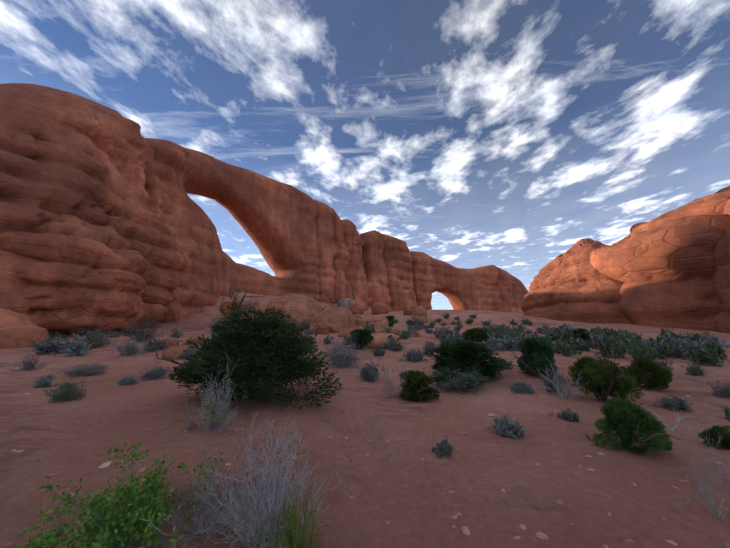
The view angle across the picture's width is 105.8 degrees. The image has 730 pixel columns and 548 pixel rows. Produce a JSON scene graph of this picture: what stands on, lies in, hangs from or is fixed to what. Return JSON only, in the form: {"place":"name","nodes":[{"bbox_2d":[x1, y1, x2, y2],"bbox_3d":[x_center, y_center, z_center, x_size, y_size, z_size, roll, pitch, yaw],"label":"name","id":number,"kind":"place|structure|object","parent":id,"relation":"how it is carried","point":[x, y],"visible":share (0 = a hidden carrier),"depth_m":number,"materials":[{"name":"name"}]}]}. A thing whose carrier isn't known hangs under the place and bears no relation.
{"place":"outdoors","nodes":[
{"label":"outdoors","id":0,"kind":"place"},
{"bbox_2d":[0,289,729,547],"bbox_3d":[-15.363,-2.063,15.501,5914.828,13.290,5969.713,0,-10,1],"label":"desert floor","id":1,"kind":"structure","parent":0,"point":[412,503],"depth_m":3.44,"materials":[{"name":"sand"}]},
{"bbox_2d":[0,308,50,348],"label":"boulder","id":2,"kind":"object","parent":1,"relation":"on","point":[19,330],"visible":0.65,"depth_m":18.72,"materials":[{"name":"stone"}]},
{"bbox_2d":[8,351,48,371],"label":"sagebrush","id":3,"kind":"object","parent":1,"relation":"on","point":[29,364],"visible":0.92,"depth_m":10.02,"materials":[{"name":"grey plant"}]},
{"bbox_2d":[32,373,57,387],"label":"sagebrush","id":4,"kind":"object","parent":1,"relation":"on","point":[42,382],"visible":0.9,"depth_m":6.93,"materials":[{"name":"grey plant"}]},
{"bbox_2d":[32,337,66,354],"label":"shrub","id":5,"kind":"object","parent":1,"relation":"on","point":[46,347],"visible":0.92,"depth_m":14.47,"materials":[{"name":"grey plant"}]},
{"bbox_2d":[41,379,86,401],"bbox_3d":[-5.565,2.223,5.131,0.578,0.568,0.636,-8,-13,40],"label":"shrub","id":6,"kind":"object","parent":1,"relation":"on","point":[66,393],"visible":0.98,"depth_m":5.07,"materials":[{"name":"green plant"}]},
{"bbox_2d":[50,333,91,356],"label":"shrub","id":7,"kind":"object","parent":1,"relation":"on","point":[75,347],"visible":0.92,"depth_m":14.01,"materials":[{"name":"grey plant"}]},
{"bbox_2d":[0,214,148,333],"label":"buttress rock","id":8,"kind":"object","parent":1,"relation":"on","point":[79,274],"visible":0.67,"depth_m":29.70,"materials":[{"name":"stone"}]},
{"bbox_2d":[51,361,116,378],"bbox_3d":[-9.330,3.228,9.138,1.711,0.561,1.646,2,-10,-11],"label":"sagebrush","id":9,"kind":"object","parent":1,"relation":"on","point":[78,372],"visible":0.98,"depth_m":9.14,"materials":[{"name":"grey plant"}]},
{"bbox_2d":[65,322,121,348],"bbox_3d":[-17.542,3.945,17.924,2.540,1.947,3.262,4,-11,-22],"label":"sagebrush","id":10,"kind":"object","parent":1,"relation":"on","point":[103,339],"visible":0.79,"depth_m":17.93,"materials":[{"name":"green plant"}]},
{"bbox_2d":[13,442,226,547],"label":"leafy shrub","id":11,"kind":"object","parent":1,"relation":"on","point":[129,523],"visible":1,"depth_m":2.02,"materials":[{"name":"green plant"}]},
{"bbox_2d":[106,335,148,356],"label":"sagebrush","id":12,"kind":"object","parent":1,"relation":"on","point":[128,350],"visible":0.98,"depth_m":13.56,"materials":[{"name":"grey plant"}]},
{"bbox_2d":[117,374,139,385],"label":"sagebrush","id":13,"kind":"object","parent":1,"relation":"on","point":[127,380],"visible":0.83,"depth_m":6.97,"materials":[{"name":"grey plant"}]},
{"bbox_2d":[115,308,170,341],"bbox_3d":[-18.088,4.264,22.495,3.335,2.942,2.968,-2,-10,10],"label":"sagebrush","id":14,"kind":"object","parent":1,"relation":"on","point":[146,336],"visible":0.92,"depth_m":22.32,"materials":[{"name":"grey plant"}]},
{"bbox_2d":[135,357,169,380],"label":"sagebrush","id":15,"kind":"object","parent":1,"relation":"on","point":[157,374],"visible":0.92,"depth_m":8.05,"materials":[{"name":"grey plant"}]},
{"bbox_2d":[142,337,167,351],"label":"shrub","id":16,"kind":"object","parent":1,"relation":"on","point":[150,347],"visible":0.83,"depth_m":14.52,"materials":[{"name":"grey plant"}]},
{"bbox_2d":[158,338,178,349],"bbox_3d":[-11.143,4.009,15.546,0.961,0.758,1.077,-4,-11,24],"label":"boulder","id":17,"kind":"object","parent":1,"relation":"on","point":[171,342],"visible":0.38,"depth_m":15.41,"materials":[{"name":"stone"}]},
{"bbox_2d":[167,328,183,337],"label":"blackbrush","id":18,"kind":"object","parent":1,"relation":"on","point":[176,334],"visible":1,"depth_m":25.71,"materials":[{"name":"grey plant"}]},
{"bbox_2d":[162,344,193,358],"bbox_3d":[-8.749,3.700,12.970,1.197,0.791,1.280,0,-10,1],"label":"boulder","id":19,"kind":"object","parent":1,"relation":"on","point":[171,352],"visible":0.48,"depth_m":12.49,"materials":[{"name":"stone"}]},
{"bbox_2d":[177,345,196,359],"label":"sagebrush","id":20,"kind":"object","parent":1,"relation":"on","point":[192,352],"visible":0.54,"depth_m":12.29,"materials":[{"name":"grey plant"}]},
{"bbox_2d":[183,420,196,430],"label":"stone","id":21,"kind":"object","parent":1,"relation":"on","point":[188,425],"visible":0.83,"depth_m":3.67,"materials":[{"name":"stone"}]},
{"bbox_2d":[185,335,204,345],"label":"boulder","id":22,"kind":"object","parent":1,"relation":"on","point":[191,338],"visible":0.5,"depth_m":16.51,"materials":[{"name":"stone"}]},
{"bbox_2d":[191,374,233,430],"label":"dead brush sprigs","id":23,"kind":"object","parent":1,"relation":"on","point":[207,406],"visible":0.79,"depth_m":3.71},
{"bbox_2d":[159,417,267,547],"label":"dead brush","id":24,"kind":"object","parent":1,"relation":"on","point":[198,522],"visible":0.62,"depth_m":2.31,"materials":[{"name":"plant"}]},
{"bbox_2d":[184,355,246,431],"bbox_3d":[-2.013,1.650,3.888,0.822,1.094,0.966,0,-10,1],"label":"dead brush","id":25,"kind":"object","parent":1,"relation":"on","point":[223,404],"visible":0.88,"depth_m":3.75,"materials":[{"name":"grey plant"}]},
{"bbox_2d":[202,312,228,334],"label":"sagebrush","id":26,"kind":"object","parent":1,"relation":"on","point":[213,324],"visible":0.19,"depth_m":28.70,"materials":[{"name":"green plant"}]},
{"bbox_2d":[192,285,269,326],"bbox_3d":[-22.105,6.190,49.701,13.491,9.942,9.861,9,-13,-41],"label":"shrub","id":27,"kind":"object","parent":1,"relation":"on","point":[234,308],"visible":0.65,"depth_m":47.98,"materials":[{"name":"green plant"}]},
{"bbox_2d":[142,410,347,547],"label":"dead brush","id":28,"kind":"object","parent":1,"relation":"on","point":[263,527],"visible":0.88,"depth_m":2.19,"materials":[{"name":"plant"}]},
{"bbox_2d":[155,306,342,409],"bbox_3d":[-2.204,1.586,5.440,2.938,1.916,3.501,9,-13,-40],"label":"juniper","id":29,"kind":"object","parent":1,"relation":"on","point":[271,359],"visible":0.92,"depth_m":4.87,"materials":[{"name":"green plant"}]},
{"bbox_2d":[0,83,528,336],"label":"rock fin","id":30,"kind":"object","parent":1,"relation":"on","point":[89,161],"visible":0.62,"depth_m":60.26,"materials":[{"name":"stone"}]},
{"bbox_2d":[103,197,183,305],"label":"buttress rock","id":31,"kind":"object","parent":30,"relation":"attached to","point":[146,233],"visible":0.33,"depth_m":42.14,"materials":[{"name":"stone"}]},
{"bbox_2d":[256,477,322,547],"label":"grass tuft","id":32,"kind":"object","parent":1,"relation":"on","point":[293,541],"visible":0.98,"depth_m":1.99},
{"bbox_2d":[266,293,321,326],"bbox_3d":[-9.961,5.590,38.406,7.510,5.981,7.060,-2,-10,12],"label":"boulder","id":33,"kind":"object","parent":1,"relation":"on","point":[297,307],"visible":0.44,"depth_m":35.69,"materials":[{"name":"stone"}]},
{"bbox_2d":[315,324,329,333],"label":"rubble boulder","id":34,"kind":"object","parent":1,"relation":"on","point":[322,328],"visible":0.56,"depth_m":26.37,"materials":[{"name":"stone"}]},
{"bbox_2d":[325,284,332,299],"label":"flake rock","id":35,"kind":"object","parent":1,"relation":"on","point":[329,295],"visible":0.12,"depth_m":88.95,"materials":[{"name":"stone"}]},
{"bbox_2d":[311,306,355,332],"bbox_3d":[-3.313,5.264,30.036,4.661,3.507,5.141,-3,-10,16],"label":"flat boulder","id":36,"kind":"object","parent":1,"relation":"on","point":[336,319],"visible":0.69,"depth_m":28.15,"materials":[{"name":"stone"}]},
{"bbox_2d":[333,279,352,303],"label":"flake rock","id":37,"kind":"object","parent":1,"relation":"on","point":[343,289],"visible":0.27,"depth_m":91.78,"materials":[{"name":"stone"}]},
{"bbox_2d":[318,332,368,369],"bbox_3d":[-0.938,3.022,10.396,2.324,1.634,2.010,-3,-10,15],"label":"sagebrush","id":38,"kind":"object","parent":1,"relation":"on","point":[338,359],"visible":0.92,"depth_m":10.32,"materials":[{"name":"grey plant"}]},
{"bbox_2d":[338,327,350,336],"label":"rubble boulder","id":39,"kind":"object","parent":1,"relation":"on","point":[343,331],"visible":0.67,"depth_m":23.58,"materials":[{"name":"stone"}]},
{"bbox_2d":[337,298,355,308],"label":"white boulder","id":40,"kind":"object","parent":1,"relation":"on","point":[348,303],"visible":0.58,"depth_m":87.19,"materials":[{"name":"stone"}]},
{"bbox_2d":[349,304,363,314],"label":"rubble boulder","id":41,"kind":"object","parent":1,"relation":"on","point":[354,309],"visible":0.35,"depth_m":46.85,"materials":[{"name":"stone"}]},
{"bbox_2d":[345,329,373,349],"bbox_3d":[-0.427,3.869,15.777,2.095,1.515,1.579,-7,-12,35],"label":"juniper","id":42,"kind":"object","parent":1,"relation":"on","point":[364,337],"visible":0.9,"depth_m":15.30,"materials":[{"name":"green plant"}]},
{"bbox_2d":[355,314,372,326],"bbox_3d":[-0.417,5.860,31.925,3.176,2.399,3.552,0,-10,1],"label":"boulder","id":43,"kind":"object","parent":1,"relation":"on","point":[362,319],"visible":0.29,"depth_m":30.69,"materials":[{"name":"stone"}]},
{"bbox_2d":[2,338,729,547],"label":"scattered stones","id":44,"kind":"object","parent":1,"relation":"on","point":[467,533],"visible":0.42,"depth_m":3.00,"materials":[{"name":"stone"}]},
{"bbox_2d":[355,358,386,381],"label":"sagebrush","id":45,"kind":"object","parent":1,"relation":"on","point":[369,373],"visible":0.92,"depth_m":7.79,"materials":[{"name":"grey plant"}]},
{"bbox_2d":[366,281,384,306],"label":"flake rock","id":46,"kind":"object","parent":1,"relation":"on","point":[375,293],"visible":0.31,"depth_m":98.74,"materials":[{"name":"stone"}]},
{"bbox_2d":[368,314,388,332],"bbox_3d":[1.396,5.209,28.031,1.953,2.187,1.731,-5,-11,25],"label":"boulder","id":47,"kind":"object","parent":1,"relation":"on","point":[379,322],"visible":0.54,"depth_m":27.38,"materials":[{"name":"stone"}]},
{"bbox_2d":[371,347,385,355],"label":"sagebrush","id":48,"kind":"object","parent":1,"relation":"on","point":[379,352],"visible":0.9,"depth_m":12.89,"materials":[{"name":"grey plant"}]},
{"bbox_2d":[371,302,388,314],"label":"rubble boulder","id":49,"kind":"object","parent":1,"relation":"on","point":[377,308],"visible":0.79,"depth_m":48.96,"materials":[{"name":"stone"}]},
{"bbox_2d":[365,332,401,348],"bbox_3d":[1.096,4.256,17.358,2.280,1.130,3.045,-4,-11,22],"label":"layered boulder","id":50,"kind":"object","parent":1,"relation":"on","point":[378,339],"visible":0.52,"depth_m":16.23,"materials":[{"name":"stone"}]},
{"bbox_2d":[374,360,407,397],"bbox_3d":[0.633,2.356,6.211,0.869,0.859,0.580,0,-10,1],"label":"dead brush","id":51,"kind":"object","parent":1,"relation":"on","point":[388,381],"visible":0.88,"depth_m":6.18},
{"bbox_2d":[382,335,400,349],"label":"shrub","id":52,"kind":"object","parent":1,"relation":"on","point":[393,341],"visible":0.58,"depth_m":15.68,"materials":[{"name":"grey plant"}]},
{"bbox_2d":[386,315,398,326],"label":"juniper","id":53,"kind":"object","parent":1,"relation":"on","point":[391,322],"visible":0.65,"depth_m":33.33,"materials":[{"name":"green plant"}]},
{"bbox_2d":[386,340,406,351],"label":"sagebrush","id":54,"kind":"object","parent":1,"relation":"on","point":[397,347],"visible":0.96,"depth_m":14.48,"materials":[{"name":"grey plant"}]},
{"bbox_2d":[397,330,410,339],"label":"shrub","id":55,"kind":"object","parent":1,"relation":"on","point":[406,335],"visible":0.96,"depth_m":20.68,"materials":[{"name":"green plant"}]},
{"bbox_2d":[403,304,415,314],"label":"boulder","id":56,"kind":"object","parent":1,"relation":"on","point":[408,309],"visible":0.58,"depth_m":44.12,"materials":[{"name":"stone"}]},
{"bbox_2d":[399,347,428,362],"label":"sagebrush","id":57,"kind":"object","parent":1,"relation":"on","point":[412,356],"visible":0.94,"depth_m":11.21,"materials":[{"name":"grey plant"}]},
{"bbox_2d":[411,306,426,318],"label":"boulder","id":58,"kind":"object","parent":1,"relation":"on","point":[418,311],"visible":0.69,"depth_m":40.16,"materials":[{"name":"stone"}]},
{"bbox_2d":[398,368,440,400],"bbox_3d":[1.144,2.475,6.133,0.966,0.769,0.877,-8,-13,39],"label":"juniper","id":59,"kind":"object","parent":1,"relation":"on","point":[416,386],"visible":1,"depth_m":5.97,"materials":[{"name":"green plant"}]},
{"bbox_2d":[422,341,436,350],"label":"sagebrush","id":60,"kind":"object","parent":1,"relation":"on","point":[430,346],"visible":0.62,"depth_m":14.88,"materials":[{"name":"grey plant"}]},
{"bbox_2d":[432,436,454,457],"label":"sagebrush","id":61,"kind":"object","parent":1,"relation":"on","point":[444,448],"visible":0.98,"depth_m":3.61,"materials":[{"name":"grey plant"}]},
{"bbox_2d":[431,363,494,397],"bbox_3d":[2.324,2.626,6.862,1.705,0.763,1.552,0,-10,3],"label":"sagebrush","id":62,"kind":"object","parent":1,"relation":"on","point":[458,385],"visible":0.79,"depth_m":6.63,"materials":[{"name":"grey plant"}]},
{"bbox_2d":[422,337,508,388],"bbox_3d":[2.840,2.500,7.976,2.268,1.225,3.530,-6,-12,30],"label":"juniper","id":63,"kind":"object","parent":1,"relation":"on","point":[455,355],"visible":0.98,"depth_m":7.61,"materials":[{"name":"green plant"}]},
{"bbox_2d":[461,327,491,342],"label":"shrub","id":64,"kind":"object","parent":1,"relation":"on","point":[474,333],"visible":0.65,"depth_m":15.72,"materials":[{"name":"green plant"}]},
{"bbox_2d":[480,339,500,350],"bbox_3d":[6.496,3.772,14.491,1.119,0.810,1.039,-7,-12,34],"label":"blackbrush","id":65,"kind":"object","parent":1,"relation":"on","point":[489,345],"visible":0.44,"depth_m":14.37,"materials":[{"name":"grey plant"}]},
{"bbox_2d":[487,335,504,350],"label":"shrub","id":66,"kind":"object","parent":1,"relation":"on","point":[499,345],"visible":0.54,"depth_m":14.64,"materials":[{"name":"grey plant"}]},
{"bbox_2d":[494,333,520,350],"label":"shrub","id":67,"kind":"object","parent":1,"relation":"on","point":[511,346],"visible":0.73,"depth_m":14.58,"materials":[{"name":"grey plant"}]},
{"bbox_2d":[491,414,526,438],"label":"sagebrush","id":68,"kind":"object","parent":1,"relation":"on","point":[509,427],"visible":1,"depth_m":4.21,"materials":[{"name":"grey plant"}]},
{"bbox_2d":[507,379,534,393],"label":"sagebrush","id":69,"kind":"object","parent":1,"relation":"on","point":[522,387],"visible":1,"depth_m":6.62,"materials":[{"name":"grey plant"}]},
{"bbox_2d":[510,336,557,376],"bbox_3d":[5.256,2.570,8.607,1.244,1.323,1.522,-7,-12,36],"label":"juniper","id":70,"kind":"object","parent":1,"relation":"on","point":[535,352],"visible":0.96,"depth_m":8.43,"materials":[{"name":"green plant"}]},
{"bbox_2d":[545,331,560,340],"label":"shrub","id":71,"kind":"object","parent":1,"relation":"on","point":[553,337],"visible":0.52,"depth_m":19.21,"materials":[{"name":"grey plant"}]},
{"bbox_2d":[538,366,575,394],"bbox_3d":[4.582,2.546,6.625,0.708,0.846,0.671,4,-11,-20],"label":"sagebrush","id":72,"kind":"object","parent":1,"relation":"on","point":[550,385],"visible":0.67,"depth_m":6.58,"materials":[{"name":"grey plant"}]},
{"bbox_2d":[534,356,587,399],"bbox_3d":[4.488,2.317,6.241,1.014,0.969,0.866,0,-10,1],"label":"dead brush","id":73,"kind":"object","parent":1,"relation":"on","point":[565,390],"visible":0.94,"depth_m":6.14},
{"bbox_2d":[550,339,573,353],"bbox_3d":[9.751,3.647,13.643,1.166,0.879,1.196,-2,-10,9],"label":"blackbrush","id":74,"kind":"object","parent":1,"relation":"on","point":[559,346],"visible":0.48,"depth_m":13.70,"materials":[{"name":"green plant"}]},
{"bbox_2d":[557,407,578,421],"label":"sagebrush","id":75,"kind":"object","parent":1,"relation":"on","point":[568,415],"visible":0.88,"depth_m":4.93,"materials":[{"name":"grey plant"}]},
{"bbox_2d":[556,343,581,356],"bbox_3d":[9.360,3.533,12.659,0.725,0.773,0.913,1,-10,-7],"label":"blackbrush","id":76,"kind":"object","parent":1,"relation":"on","point":[566,350],"visible":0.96,"depth_m":12.58,"materials":[{"name":"green plant"}]},
{"bbox_2d":[521,238,629,323],"bbox_3d":[32.579,5.176,39.979,18.458,21.362,19.259,0,-10,1],"label":"dome rock","id":77,"kind":"object","parent":1,"relation":"on","point":[572,283],"visible":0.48,"depth_m":36.86,"materials":[{"name":"stone"}]},
{"bbox_2d":[561,327,590,344],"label":"juniper","id":78,"kind":"object","parent":1,"relation":"on","point":[582,332],"visible":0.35,"depth_m":17.27,"materials":[{"name":"green plant"}]},
{"bbox_2d":[572,338,587,350],"bbox_3d":[11.384,3.789,14.708,0.842,0.822,0.871,2,-10,-13],"label":"blackbrush","id":79,"kind":"object","parent":1,"relation":"on","point":[578,340],"visible":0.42,"depth_m":14.48,"materials":[{"name":"grey plant"}]},
{"bbox_2d":[568,336,593,350],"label":"shrub","id":80,"kind":"object","parent":1,"relation":"on","point":[585,343],"visible":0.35,"depth_m":14.42,"materials":[{"name":"grey plant"}]},
{"bbox_2d":[589,330,612,347],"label":"shrub","id":81,"kind":"object","parent":1,"relation":"on","point":[594,337],"visible":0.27,"depth_m":15.34,"materials":[{"name":"grey plant"}]},
{"bbox_2d":[567,351,643,402],"bbox_3d":[5.186,2.222,5.993,1.222,1.353,0.924,-1,-10,5],"label":"juniper","id":82,"kind":"object","parent":1,"relation":"on","point":[602,379],"visible":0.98,"depth_m":5.83,"materials":[{"name":"green plant"}]},
{"bbox_2d":[591,333,635,357],"bbox_3d":[10.623,3.175,11.843,1.160,1.240,1.461,-2,-10,13],"label":"shrub","id":83,"kind":"object","parent":1,"relation":"on","point":[606,350],"visible":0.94,"depth_m":11.71,"materials":[{"name":"green plant"}]},
{"bbox_2d":[618,333,639,348],"bbox_3d":[13.633,3.559,14.047,1.187,1.078,1.158,5,-11,-25],"label":"blackbrush","id":84,"kind":"object","parent":1,"relation":"on","point":[628,344],"visible":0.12,"depth_m":14.16,"materials":[{"name":"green plant"}]},
{"bbox_2d":[586,395,681,455],"bbox_3d":[3.666,2.164,3.863,0.932,0.793,0.882,-8,-12,37],"label":"juniper","id":85,"kind":"object","parent":1,"relation":"on","point":[626,417],"visible":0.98,"depth_m":3.83,"materials":[{"name":"green plant"}]},
{"bbox_2d":[626,336,663,351],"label":"shrub","id":86,"kind":"object","parent":1,"relation":"on","point":[641,341],"visible":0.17,"depth_m":12.46,"materials":[{"name":"grey plant"}]},
{"bbox_2d":[619,355,673,390],"bbox_3d":[7.000,2.598,6.968,1.166,1.072,0.950,-6,-11,29],"label":"juniper","id":87,"kind":"object","parent":1,"relation":"on","point":[649,373],"visible":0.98,"depth_m":6.83,"materials":[{"name":"green plant"}]},
{"bbox_2d":[629,340,663,359],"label":"shrub","id":88,"kind":"object","parent":1,"relation":"on","point":[646,350],"visible":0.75,"depth_m":11.25,"materials":[{"name":"green plant"}]},
{"bbox_2d":[590,186,729,330],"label":"rock formation","id":89,"kind":"object","parent":1,"relation":"on","point":[655,264],"visible":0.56,"depth_m":28.77,"materials":[{"name":"stone"}]},
{"bbox_2d":[648,336,673,348],"bbox_3d":[14.085,3.433,13.232,1.119,0.925,1.147,-8,-13,38],"label":"blackbrush","id":90,"kind":"object","parent":1,"relation":"on","point":[658,339],"visible":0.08,"depth_m":13.16,"materials":[{"name":"grey plant"}]},
{"bbox_2d":[655,356,674,369],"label":"sagebrush","id":91,"kind":"object","parent":1,"relation":"on","point":[662,364],"visible":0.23,"depth_m":8.91,"materials":[{"name":"grey plant"}]},
{"bbox_2d":[657,344,678,357],"bbox_3d":[12.673,3.284,11.646,0.970,0.711,0.994,1,-10,-4],"label":"blackbrush","id":92,"kind":"object","parent":1,"relation":"on","point":[667,349],"visible":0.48,"depth_m":11.48,"materials":[{"name":"green plant"}]},
{"bbox_2d":[658,333,680,342],"bbox_3d":[16.203,3.582,14.646,1.147,0.933,1.065,2,-10,-13],"label":"blackbrush","id":93,"kind":"object","parent":1,"relation":"on","point":[668,338],"visible":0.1,"depth_m":14.69,"materials":[{"name":"grey plant"}]},
{"bbox_2d":[652,407,686,430],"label":"dead branch","id":94,"kind":"object","parent":1,"relation":"on","point":[678,422],"visible":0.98,"depth_m":4.60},
{"bbox_2d":[649,393,694,413],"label":"sagebrush","id":95,"kind":"object","parent":1,"relation":"on","point":[676,403],"visible":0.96,"depth_m":5.41,"materials":[{"name":"grey plant"}]},
{"bbox_2d":[670,341,685,357],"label":"sagebrush","id":96,"kind":"object","parent":1,"relation":"on","point":[678,352],"visible":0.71,"depth_m":11.34,"materials":[{"name":"green plant"}]},
{"bbox_2d":[654,409,729,520],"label":"dead brush","id":97,"kind":"object","parent":1,"relation":"on","point":[713,499],"visible":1,"depth_m":2.54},
{"bbox_2d":[686,361,708,375],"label":"shrub","id":98,"kind":"object","parent":1,"relation":"on","point":[693,369],"visible":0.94,"depth_m":8.37,"materials":[{"name":"green plant"}]},
{"bbox_2d":[678,333,718,346],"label":"shrub","id":99,"kind":"object","parent":1,"relation":"on","point":[713,341],"visible":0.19,"depth_m":12.58,"materials":[{"name":"grey plant"}]},
{"bbox_2d":[678,337,729,360],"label":"shrub","id":100,"kind":"object","parent":1,"relation":"on","point":[724,344],"visible":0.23,"depth_m":10.85,"materials":[{"name":"grey plant"}]},
{"bbox_2d":[688,277,720,316],"bbox_3d":[38.178,2.572,26.671,13.185,12.372,11.738,0,-10,1],"label":"rock knob","id":101,"kind":"object","parent":1,"relation":"on","point":[710,293],"visible":0.02,"depth_m":26.10,"materials":[{"name":"stone"}]},
{"bbox_2d":[684,345,725,366],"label":"shrub","id":102,"kind":"object","parent":1,"relation":"on","point":[700,357],"visible":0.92,"depth_m":9.86,"materials":[{"name":"green plant"}]},
{"bbox_2d":[697,332,728,348],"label":"shrub","id":103,"kind":"object","parent":1,"relation":"on","point":[706,338],"visible":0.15,"depth_m":13.33,"materials":[{"name":"grey plant"}]},
{"bbox_2d":[698,425,729,448],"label":"juniper","id":104,"kind":"object","parent":1,"relation":"on","point":[715,432],"visible":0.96,"depth_m":3.98,"materials":[{"name":"green plant"}]},
{"bbox_2d":[705,344,727,358],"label":"shrub","id":105,"kind":"object","parent":1,"relation":"on","point":[720,350],"visible":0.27,"depth_m":10.71,"materials":[{"name":"green plant"}]},
{"bbox_2d":[706,378,729,397],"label":"sagebrush","id":106,"kind":"object","parent":1,"relation":"on","point":[724,392],"visible":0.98,"depth_m":6.23,"materials":[{"name":"grey plant"}]},
{"bbox_2d":[712,199,729,304],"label":"rock formation","id":107,"kind":"object","parent":1,"relation":"on","point":[721,274],"visible":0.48,"depth_m":25.24,"materials":[{"name":"stone"}]},
{"bbox_2d":[713,287,729,332],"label":"rock knob","id":108,"kind":"object","parent":1,"relation":"on","point":[722,323],"visible":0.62,"depth_m":23.56,"materials":[{"name":"stone"}]},
{"bbox_2d":[0,0,729,309],"label":"sky","id":109,"kind":"structure","parent":0,"point":[507,135],"materials":[{"name":"blue"}]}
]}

